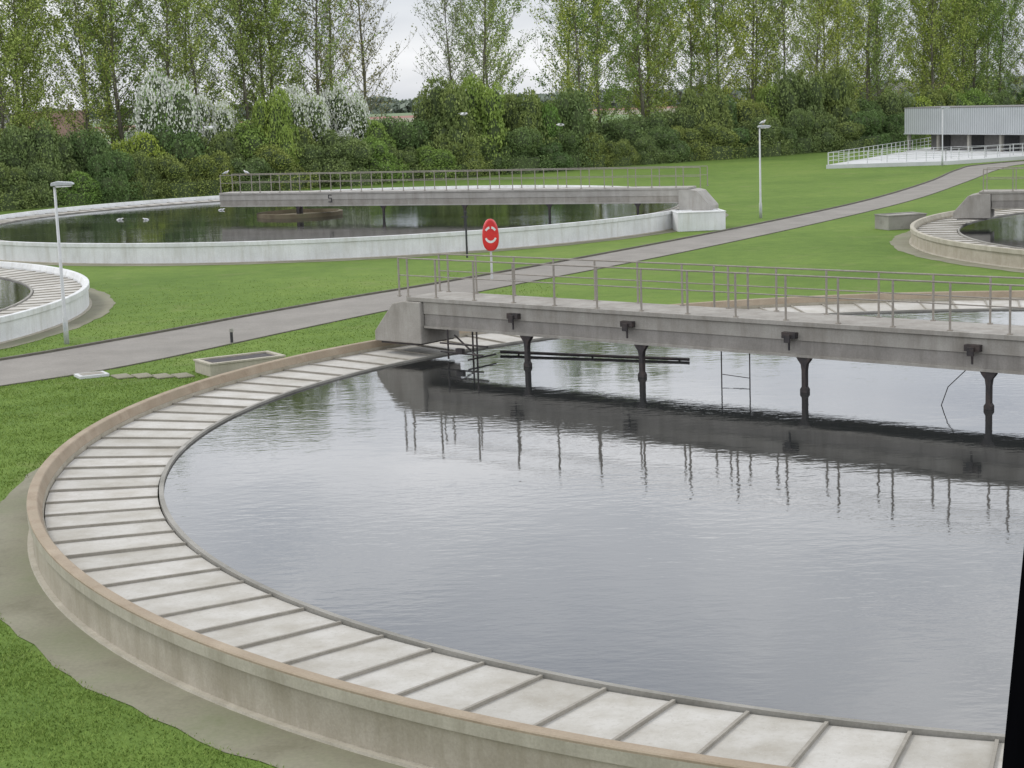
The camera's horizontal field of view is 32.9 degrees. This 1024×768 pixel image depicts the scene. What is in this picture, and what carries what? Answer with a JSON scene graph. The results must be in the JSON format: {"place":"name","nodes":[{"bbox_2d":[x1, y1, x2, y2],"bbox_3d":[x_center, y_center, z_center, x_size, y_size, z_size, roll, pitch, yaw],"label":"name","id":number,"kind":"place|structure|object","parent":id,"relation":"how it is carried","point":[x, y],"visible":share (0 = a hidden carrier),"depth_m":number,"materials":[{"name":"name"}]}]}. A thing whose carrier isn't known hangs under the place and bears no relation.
{"place":"outdoors","nodes":[
{"label":"outdoors","id":0,"kind":"place"},
{"bbox_2d":[0,88,1023,767],"bbox_3d":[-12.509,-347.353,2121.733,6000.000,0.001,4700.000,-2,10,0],"label":"ground","id":1,"kind":"structure","parent":0,"point":[794,184],"depth_m":75.90,"materials":[{"name":"green plant"}]},
{"bbox_2d":[0,162,41,211],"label":"shrub","id":2,"kind":"object","parent":1,"relation":"on","point":[12,188],"visible":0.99,"depth_m":141.92,"materials":[{"name":"green plant"}]},
{"bbox_2d":[0,0,51,137],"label":"poplar tree","id":3,"kind":"object","parent":1,"relation":"on","point":[11,46],"visible":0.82,"depth_m":151.77,"materials":[{"name":"green plant"}]},
{"bbox_2d":[10,161,65,207],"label":"shrub","id":4,"kind":"object","parent":1,"relation":"on","point":[43,199],"visible":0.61,"depth_m":144.34,"materials":[{"name":"green plant"}]},
{"bbox_2d":[0,0,77,131],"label":"poplar tree","id":5,"kind":"object","parent":1,"relation":"on","point":[49,96],"visible":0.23,"depth_m":162.37,"materials":[{"name":"green plant"}]},
{"bbox_2d":[0,0,78,136],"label":"poplar tree","id":6,"kind":"object","parent":1,"relation":"on","point":[55,30],"visible":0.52,"depth_m":154.80,"materials":[{"name":"green plant"}]},
{"bbox_2d":[0,118,80,204],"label":"bushy tree","id":7,"kind":"object","parent":1,"relation":"on","point":[39,146],"visible":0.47,"depth_m":146.13,"materials":[{"name":"green plant"}]},
{"bbox_2d":[0,261,91,343],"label":"settling tank","id":8,"kind":"object","parent":1,"relation":"on","point":[37,309],"visible":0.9,"depth_m":67.99,"materials":[{"name":"concrete"}]},
{"bbox_2d":[0,288,115,348],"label":"concrete apron","id":9,"kind":"object","parent":1,"relation":"on","point":[103,303],"visible":0.6,"depth_m":66.80,"materials":[{"name":"concrete"}]},
{"bbox_2d":[49,171,104,205],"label":"shrub","id":10,"kind":"object","parent":1,"relation":"on","point":[82,192],"visible":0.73,"depth_m":146.50,"materials":[{"name":"green plant"}]},
{"bbox_2d":[25,0,140,143],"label":"poplar tree","id":11,"kind":"object","parent":1,"relation":"on","point":[86,110],"visible":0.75,"depth_m":158.71,"materials":[{"name":"green plant"}]},
{"bbox_2d":[63,125,113,177],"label":"shrub","id":12,"kind":"object","parent":1,"relation":"on","point":[85,146],"visible":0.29,"depth_m":151.44,"materials":[{"name":"green plant"}]},
{"bbox_2d":[49,0,160,144],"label":"poplar tree","id":13,"kind":"object","parent":1,"relation":"on","point":[123,80],"visible":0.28,"depth_m":167.42,"materials":[{"name":"green plant"}]},
{"bbox_2d":[86,149,142,202],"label":"shrub","id":14,"kind":"object","parent":1,"relation":"on","point":[110,173],"visible":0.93,"depth_m":147.88,"materials":[{"name":"green plant"}]},
{"bbox_2d":[54,0,189,146],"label":"poplar tree","id":15,"kind":"object","parent":1,"relation":"on","point":[120,128],"visible":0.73,"depth_m":160.32,"materials":[{"name":"green plant"}]},
{"bbox_2d":[111,131,169,179],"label":"shrub","id":16,"kind":"object","parent":1,"relation":"on","point":[146,146],"visible":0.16,"depth_m":154.32,"materials":[{"name":"green plant"}]},
{"bbox_2d":[122,150,170,199],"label":"shrub","id":17,"kind":"object","parent":1,"relation":"on","point":[144,169],"visible":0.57,"depth_m":151.08,"materials":[{"name":"green plant"}]},
{"bbox_2d":[92,0,226,114],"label":"poplar tree","id":18,"kind":"object","parent":1,"relation":"on","point":[181,4],"visible":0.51,"depth_m":161.78,"materials":[{"name":"green plant"}]},
{"bbox_2d":[124,66,208,153],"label":"blossom tree","id":19,"kind":"object","parent":1,"relation":"on","point":[164,104],"visible":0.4,"depth_m":156.61,"materials":[{"name":"white plant"}]},
{"bbox_2d":[145,121,205,180],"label":"shrub","id":20,"kind":"object","parent":1,"relation":"on","point":[185,143],"visible":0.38,"depth_m":155.22,"materials":[{"name":"green plant"}]},
{"bbox_2d":[122,0,235,111],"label":"poplar tree","id":21,"kind":"object","parent":1,"relation":"on","point":[217,23],"visible":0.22,"depth_m":171.79,"materials":[{"name":"green plant"}]},
{"bbox_2d":[153,152,212,197],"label":"shrub","id":22,"kind":"object","parent":1,"relation":"on","point":[181,184],"visible":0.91,"depth_m":152.47,"materials":[{"name":"green plant"}]},
{"bbox_2d":[147,0,243,111],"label":"poplar tree","id":23,"kind":"object","parent":1,"relation":"on","point":[186,40],"visible":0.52,"depth_m":164.26,"materials":[{"name":"green plant"}]},
{"bbox_2d":[0,467,405,767],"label":"concrete apron","id":24,"kind":"object","parent":1,"relation":"on","point":[30,611],"visible":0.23,"depth_m":24.46,"materials":[{"name":"grey concrete"}]},
{"bbox_2d":[185,150,239,194],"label":"shrub","id":25,"kind":"object","parent":1,"relation":"on","point":[211,168],"visible":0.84,"depth_m":154.71,"materials":[{"name":"green plant"}]},
{"bbox_2d":[194,92,238,156],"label":"blossom tree","id":26,"kind":"object","parent":1,"relation":"on","point":[220,117],"visible":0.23,"depth_m":159.87,"materials":[{"name":"white plant"}]},
{"bbox_2d":[197,125,242,167],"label":"shrub","id":27,"kind":"object","parent":1,"relation":"on","point":[227,143],"visible":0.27,"depth_m":158.31,"materials":[{"name":"green plant"}]},
{"bbox_2d":[193,351,285,376],"bbox_3d":[-8.231,-0.612,52.431,2.460,0.410,1.310,-8,11,-31],"label":"inspection chamber","id":28,"kind":"object","parent":1,"relation":"on","point":[212,366],"visible":0.81,"depth_m":52.00,"materials":[{"name":"concrete"}]},
{"bbox_2d":[188,0,296,130],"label":"poplar tree","id":29,"kind":"object","parent":1,"relation":"on","point":[244,103],"visible":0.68,"depth_m":168.68,"materials":[{"name":"green plant"}]},
{"bbox_2d":[220,155,288,192],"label":"shrub","id":30,"kind":"object","parent":1,"relation":"on","point":[252,166],"visible":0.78,"depth_m":155.54,"materials":[{"name":"green plant"}]},
{"bbox_2d":[208,0,307,122],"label":"poplar tree","id":31,"kind":"object","parent":1,"relation":"on","point":[258,19],"visible":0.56,"depth_m":170.02,"materials":[{"name":"green plant"}]},
{"bbox_2d":[196,0,321,122],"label":"poplar tree","id":32,"kind":"object","parent":1,"relation":"on","point":[280,69],"visible":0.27,"depth_m":173.81,"materials":[{"name":"green plant"}]},
{"bbox_2d":[230,119,300,164],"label":"shrub","id":33,"kind":"object","parent":1,"relation":"on","point":[250,141],"visible":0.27,"depth_m":159.80,"materials":[{"name":"green plant"}]},
{"bbox_2d":[250,84,305,167],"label":"bushy tree","id":34,"kind":"object","parent":1,"relation":"on","point":[274,121],"visible":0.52,"depth_m":160.51,"materials":[{"name":"green plant"}]},
{"bbox_2d":[252,142,320,190],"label":"shrub","id":35,"kind":"object","parent":1,"relation":"on","point":[276,157],"visible":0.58,"depth_m":157.89,"materials":[{"name":"green plant"}]},
{"bbox_2d":[271,83,330,145],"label":"blossom tree","id":36,"kind":"object","parent":1,"relation":"on","point":[314,117],"visible":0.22,"depth_m":165.14,"materials":[{"name":"white plant"}]},
{"bbox_2d":[244,0,378,105],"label":"poplar tree","id":37,"kind":"object","parent":1,"relation":"on","point":[316,52],"visible":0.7,"depth_m":170.88,"materials":[{"name":"green plant"}]},
{"bbox_2d":[291,139,332,187],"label":"shrub","id":38,"kind":"object","parent":1,"relation":"on","point":[311,156],"visible":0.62,"depth_m":161.03,"materials":[{"name":"green plant"}]},
{"bbox_2d":[283,0,387,110],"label":"poplar tree","id":39,"kind":"object","parent":1,"relation":"on","point":[326,48],"visible":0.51,"depth_m":173.78,"materials":[{"name":"green plant"}]},
{"bbox_2d":[0,185,678,263],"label":"settling tank","id":40,"kind":"object","parent":1,"relation":"on","point":[296,249],"visible":0.43,"depth_m":89.56,"materials":[{"name":"concrete"}]},
{"bbox_2d":[0,201,678,242],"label":"water","id":41,"kind":"structure","parent":40,"relation":"in","point":[196,222],"depth_m":104.73,"materials":[{"name":"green liquid"}]},
{"bbox_2d":[219,166,718,216],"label":"scraper bridge","id":42,"kind":"structure","parent":40,"relation":"on","point":[689,197],"depth_m":104.12,"materials":[{"name":"concrete"}]},
{"bbox_2d":[320,80,370,141],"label":"blossom tree","id":43,"kind":"object","parent":1,"relation":"on","point":[353,113],"visible":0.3,"depth_m":168.63,"materials":[{"name":"white plant"}]},
{"bbox_2d":[317,137,386,186],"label":"shrub","id":44,"kind":"object","parent":1,"relation":"on","point":[350,155],"visible":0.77,"depth_m":161.27,"materials":[{"name":"green plant"}]},
{"bbox_2d":[315,0,416,120],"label":"poplar tree","id":45,"kind":"object","parent":1,"relation":"on","point":[367,7],"visible":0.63,"depth_m":182.19,"materials":[{"name":"green plant"}]},
{"bbox_2d":[5,213,727,265],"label":"concrete apron","id":46,"kind":"object","parent":1,"relation":"on","point":[656,233],"visible":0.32,"depth_m":88.93,"materials":[{"name":"concrete"}]},
{"bbox_2d":[360,135,409,183],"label":"shrub","id":47,"kind":"object","parent":1,"relation":"on","point":[382,157],"visible":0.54,"depth_m":163.99,"materials":[{"name":"green plant"}]},
{"bbox_2d":[367,114,435,165],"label":"shrub","id":48,"kind":"object","parent":1,"relation":"on","point":[402,134],"visible":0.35,"depth_m":169.68,"materials":[{"name":"green plant"}]},
{"bbox_2d":[411,145,462,179],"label":"shrub","id":49,"kind":"object","parent":1,"relation":"on","point":[435,159],"visible":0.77,"depth_m":168.18,"materials":[{"name":"green plant"}]},
{"bbox_2d":[411,0,484,88],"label":"poplar tree","id":50,"kind":"object","parent":1,"relation":"on","point":[448,58],"visible":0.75,"depth_m":179.37,"materials":[{"name":"green plant"}]},
{"bbox_2d":[411,71,488,176],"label":"bushy tree","id":51,"kind":"object","parent":1,"relation":"on","point":[446,102],"visible":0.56,"depth_m":171.40,"materials":[{"name":"green plant"}]},
{"bbox_2d":[439,137,493,177],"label":"shrub","id":52,"kind":"object","parent":1,"relation":"on","point":[474,159],"visible":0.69,"depth_m":170.08,"materials":[{"name":"green plant"}]},
{"bbox_2d":[435,0,518,96],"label":"poplar tree","id":53,"kind":"object","parent":1,"relation":"on","point":[490,15],"visible":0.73,"depth_m":183.89,"materials":[{"name":"green plant"}]},
{"bbox_2d":[433,0,536,102],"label":"poplar tree","id":54,"kind":"object","parent":1,"relation":"on","point":[518,9],"visible":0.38,"depth_m":192.01,"materials":[{"name":"green plant"}]},
{"bbox_2d":[459,72,514,174],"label":"bushy tree","id":55,"kind":"object","parent":1,"relation":"on","point":[480,101],"visible":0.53,"depth_m":173.89,"materials":[{"name":"green plant"}]},
{"bbox_2d":[0,160,1023,360],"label":"kerb","id":56,"kind":"structure","parent":1,"relation":"on","point":[180,327],"depth_m":72.30,"materials":[{"name":"concrete"}]},
{"bbox_2d":[0,75,1023,118],"bbox_3d":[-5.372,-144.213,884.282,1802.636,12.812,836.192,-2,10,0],"label":"distant woodland","id":57,"kind":"object","parent":1,"relation":"on","point":[402,106],"visible":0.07,"depth_m":889.88,"materials":[{"name":"green plant"}]},
{"bbox_2d":[0,164,1023,386],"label":"kerb","id":58,"kind":"structure","parent":1,"relation":"on","point":[472,292],"depth_m":65.27,"materials":[{"name":"concrete"}]},
{"bbox_2d":[26,290,1023,767],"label":"settling tank","id":59,"kind":"object","parent":1,"relation":"on","point":[122,564],"visible":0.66,"depth_m":23.78,"materials":[{"name":"beige concrete"}]},
{"bbox_2d":[164,310,1023,733],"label":"water","id":60,"kind":"structure","parent":59,"relation":"in","point":[842,540],"depth_m":31.04,"materials":[{"name":"grey liquid"}]},
{"bbox_2d":[375,253,1023,409],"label":"scraper bridge","id":61,"kind":"structure","parent":59,"relation":"on","point":[989,351],"depth_m":44.32,"materials":[{"name":"metal"}]},
{"bbox_2d":[498,125,552,174],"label":"shrub","id":62,"kind":"object","parent":1,"relation":"on","point":[523,143],"visible":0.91,"depth_m":173.55,"materials":[{"name":"green plant"}]},
{"bbox_2d":[501,87,561,153],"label":"bushy tree","id":63,"kind":"object","parent":1,"relation":"on","point":[522,113],"visible":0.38,"depth_m":177.25,"materials":[{"name":"green plant"}]},
{"bbox_2d":[533,140,576,171],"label":"shrub","id":64,"kind":"object","parent":1,"relation":"on","point":[559,159],"visible":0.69,"depth_m":175.78,"materials":[{"name":"green plant"}]},
{"bbox_2d":[545,128,594,168],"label":"shrub","id":65,"kind":"object","parent":1,"relation":"on","point":[570,140],"visible":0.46,"depth_m":179.05,"materials":[{"name":"green plant"}]},
{"bbox_2d":[527,0,614,101],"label":"poplar tree","id":66,"kind":"object","parent":1,"relation":"on","point":[554,64],"visible":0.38,"depth_m":201.37,"materials":[{"name":"green plant"}]},
{"bbox_2d":[544,85,605,167],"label":"bushy tree","id":67,"kind":"object","parent":1,"relation":"on","point":[574,110],"visible":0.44,"depth_m":180.44,"materials":[{"name":"green plant"}]},
{"bbox_2d":[527,0,632,121],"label":"poplar tree","id":68,"kind":"object","parent":1,"relation":"on","point":[561,16],"visible":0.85,"depth_m":191.05,"materials":[{"name":"green plant"}]},
{"bbox_2d":[552,0,642,122],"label":"poplar tree","id":69,"kind":"object","parent":1,"relation":"on","point":[607,98],"visible":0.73,"depth_m":193.14,"materials":[{"name":"green plant"}]},
{"bbox_2d":[599,115,647,149],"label":"shrub","id":70,"kind":"object","parent":1,"relation":"on","point":[616,129],"visible":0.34,"depth_m":186.69,"materials":[{"name":"green plant"}]},
{"bbox_2d":[589,0,684,120],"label":"poplar tree","id":71,"kind":"object","parent":1,"relation":"on","point":[640,79],"visible":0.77,"depth_m":197.59,"materials":[{"name":"green plant"}]},
{"bbox_2d":[607,0,700,121],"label":"poplar tree","id":72,"kind":"object","parent":1,"relation":"on","point":[648,62],"visible":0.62,"depth_m":200.24,"materials":[{"name":"green plant"}]},
{"bbox_2d":[645,126,693,162],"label":"shrub","id":73,"kind":"object","parent":1,"relation":"on","point":[674,148],"visible":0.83,"depth_m":186.56,"materials":[{"name":"green plant"}]},
{"bbox_2d":[651,0,732,109],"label":"poplar tree","id":74,"kind":"object","parent":1,"relation":"on","point":[703,77],"visible":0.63,"depth_m":203.14,"materials":[{"name":"green plant"}]},
{"bbox_2d":[672,209,725,231],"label":"concrete block","id":75,"kind":"structure","parent":1,"relation":"on","point":[696,220],"depth_m":97.02,"materials":[{"name":"concrete"}]},
{"bbox_2d":[680,83,736,134],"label":"bushy tree","id":76,"kind":"object","parent":1,"relation":"on","point":[710,109],"visible":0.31,"depth_m":192.70,"materials":[{"name":"green plant"}]},
{"bbox_2d":[680,0,758,105],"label":"poplar tree","id":77,"kind":"object","parent":1,"relation":"on","point":[727,89],"visible":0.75,"depth_m":204.75,"materials":[{"name":"green plant"}]},
{"bbox_2d":[694,122,747,159],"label":"shrub","id":78,"kind":"object","parent":1,"relation":"on","point":[719,141],"visible":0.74,"depth_m":189.99,"materials":[{"name":"green plant"}]},
{"bbox_2d":[704,0,795,106],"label":"poplar tree","id":79,"kind":"object","parent":1,"relation":"on","point":[752,66],"visible":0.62,"depth_m":208.65,"materials":[{"name":"green plant"}]},
{"bbox_2d":[713,0,790,103],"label":"poplar tree","id":80,"kind":"object","parent":1,"relation":"on","point":[755,57],"visible":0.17,"depth_m":216.52,"materials":[{"name":"green plant"}]},
{"bbox_2d":[735,114,793,156],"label":"shrub","id":81,"kind":"object","parent":1,"relation":"on","point":[771,142],"visible":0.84,"depth_m":193.31,"materials":[{"name":"green plant"}]},
{"bbox_2d":[743,0,830,97],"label":"poplar tree","id":82,"kind":"object","parent":1,"relation":"on","point":[794,39],"visible":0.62,"depth_m":208.29,"materials":[{"name":"green plant"}]},
{"bbox_2d":[784,108,821,153],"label":"shrub","id":83,"kind":"object","parent":1,"relation":"on","point":[800,122],"visible":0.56,"depth_m":198.56,"materials":[{"name":"green plant"}]},
{"bbox_2d":[773,63,836,152],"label":"bushy tree","id":84,"kind":"object","parent":1,"relation":"on","point":[794,93],"visible":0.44,"depth_m":201.95,"materials":[{"name":"green plant"}]},
{"bbox_2d":[775,0,865,85],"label":"poplar tree","id":85,"kind":"object","parent":1,"relation":"on","point":[819,35],"visible":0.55,"depth_m":212.47,"materials":[{"name":"green plant"}]},
{"bbox_2d":[810,112,848,152],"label":"shrub","id":86,"kind":"object","parent":1,"relation":"on","point":[829,139],"visible":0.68,"depth_m":200.12,"materials":[{"name":"green plant"}]},
{"bbox_2d":[791,0,878,102],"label":"poplar tree","id":87,"kind":"object","parent":1,"relation":"on","point":[860,45],"visible":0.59,"depth_m":214.52,"materials":[{"name":"green plant"}]},
{"bbox_2d":[813,62,861,135],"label":"bushy tree","id":88,"kind":"object","parent":1,"relation":"on","point":[839,92],"visible":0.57,"depth_m":204.79,"materials":[{"name":"green plant"}]},
{"bbox_2d":[823,0,911,104],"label":"poplar tree","id":89,"kind":"object","parent":1,"relation":"on","point":[866,89],"visible":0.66,"depth_m":219.77,"materials":[{"name":"green plant"}]},
{"bbox_2d":[847,111,890,148],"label":"shrub","id":90,"kind":"object","parent":1,"relation":"on","point":[870,123],"visible":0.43,"depth_m":204.31,"materials":[{"name":"green plant"}]},
{"bbox_2d":[840,0,933,101],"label":"poplar tree","id":91,"kind":"object","parent":1,"relation":"on","point":[891,44],"visible":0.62,"depth_m":222.17,"materials":[{"name":"green plant"}]},
{"bbox_2d":[826,148,1023,168],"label":"concrete platform","id":92,"kind":"structure","parent":1,"relation":"on","point":[888,160],"depth_m":164.77,"materials":[{"name":"concrete"}]},
{"bbox_2d":[888,0,980,98],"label":"poplar tree","id":93,"kind":"object","parent":1,"relation":"on","point":[933,33],"visible":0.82,"depth_m":225.37,"materials":[{"name":"green plant"}]},
{"bbox_2d":[900,0,988,97],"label":"poplar tree","id":94,"kind":"object","parent":1,"relation":"on","point":[950,11],"visible":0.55,"depth_m":227.54,"materials":[{"name":"green plant"}]},
{"bbox_2d":[890,231,1023,272],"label":"concrete apron","id":95,"kind":"object","parent":1,"relation":"on","point":[899,242],"visible":0.52,"depth_m":79.12,"materials":[{"name":"concrete"}]},
{"bbox_2d":[923,0,1002,97],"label":"poplar tree","id":96,"kind":"object","parent":1,"relation":"on","point":[971,55],"visible":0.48,"depth_m":231.23,"materials":[{"name":"green plant"}]},
{"bbox_2d":[904,105,1023,151],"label":"industrial shed","id":97,"kind":"structure","parent":1,"relation":"on","point":[977,127],"depth_m":180.47,"materials":[{"name":"metal"}]},
{"bbox_2d":[909,209,1023,268],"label":"settling tank","id":98,"kind":"object","parent":1,"relation":"on","point":[940,234],"visible":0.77,"depth_m":79.30,"materials":[{"name":"beige concrete"}]},
{"bbox_2d":[953,167,1023,219],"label":"scraper bridge","id":99,"kind":"structure","parent":98,"relation":"on","point":[983,204],"depth_m":87.88,"materials":[{"name":"concrete"}]},
{"bbox_2d":[959,213,1023,247],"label":"water","id":100,"kind":"structure","parent":98,"relation":"in","point":[1007,230],"depth_m":85.59,"materials":[{"name":"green liquid"}]},
{"bbox_2d":[939,0,1017,98],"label":"poplar tree","id":101,"kind":"object","parent":1,"relation":"on","point":[992,34],"visible":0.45,"depth_m":233.12,"materials":[{"name":"green plant"}]},
{"bbox_2d":[973,0,1023,96],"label":"poplar tree","id":102,"kind":"object","parent":1,"relation":"on","point":[1000,40],"visible":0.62,"depth_m":237.68,"materials":[{"name":"green plant"}]},
{"bbox_2d":[0,161,1023,384],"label":"road","id":103,"kind":"structure","parent":0,"point":[107,355],"depth_m":66.17,"materials":[{"name":"grey asphalt"}]},
{"bbox_2d":[0,0,1023,113],"label":"sky","id":104,"kind":"structure","parent":0,"point":[410,82],"materials":[{"name":"white"}]},
{"bbox_2d":[1002,550,1023,767],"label":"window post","id":105,"kind":"object","parent":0,"point":[1013,754],"depth_m":1.22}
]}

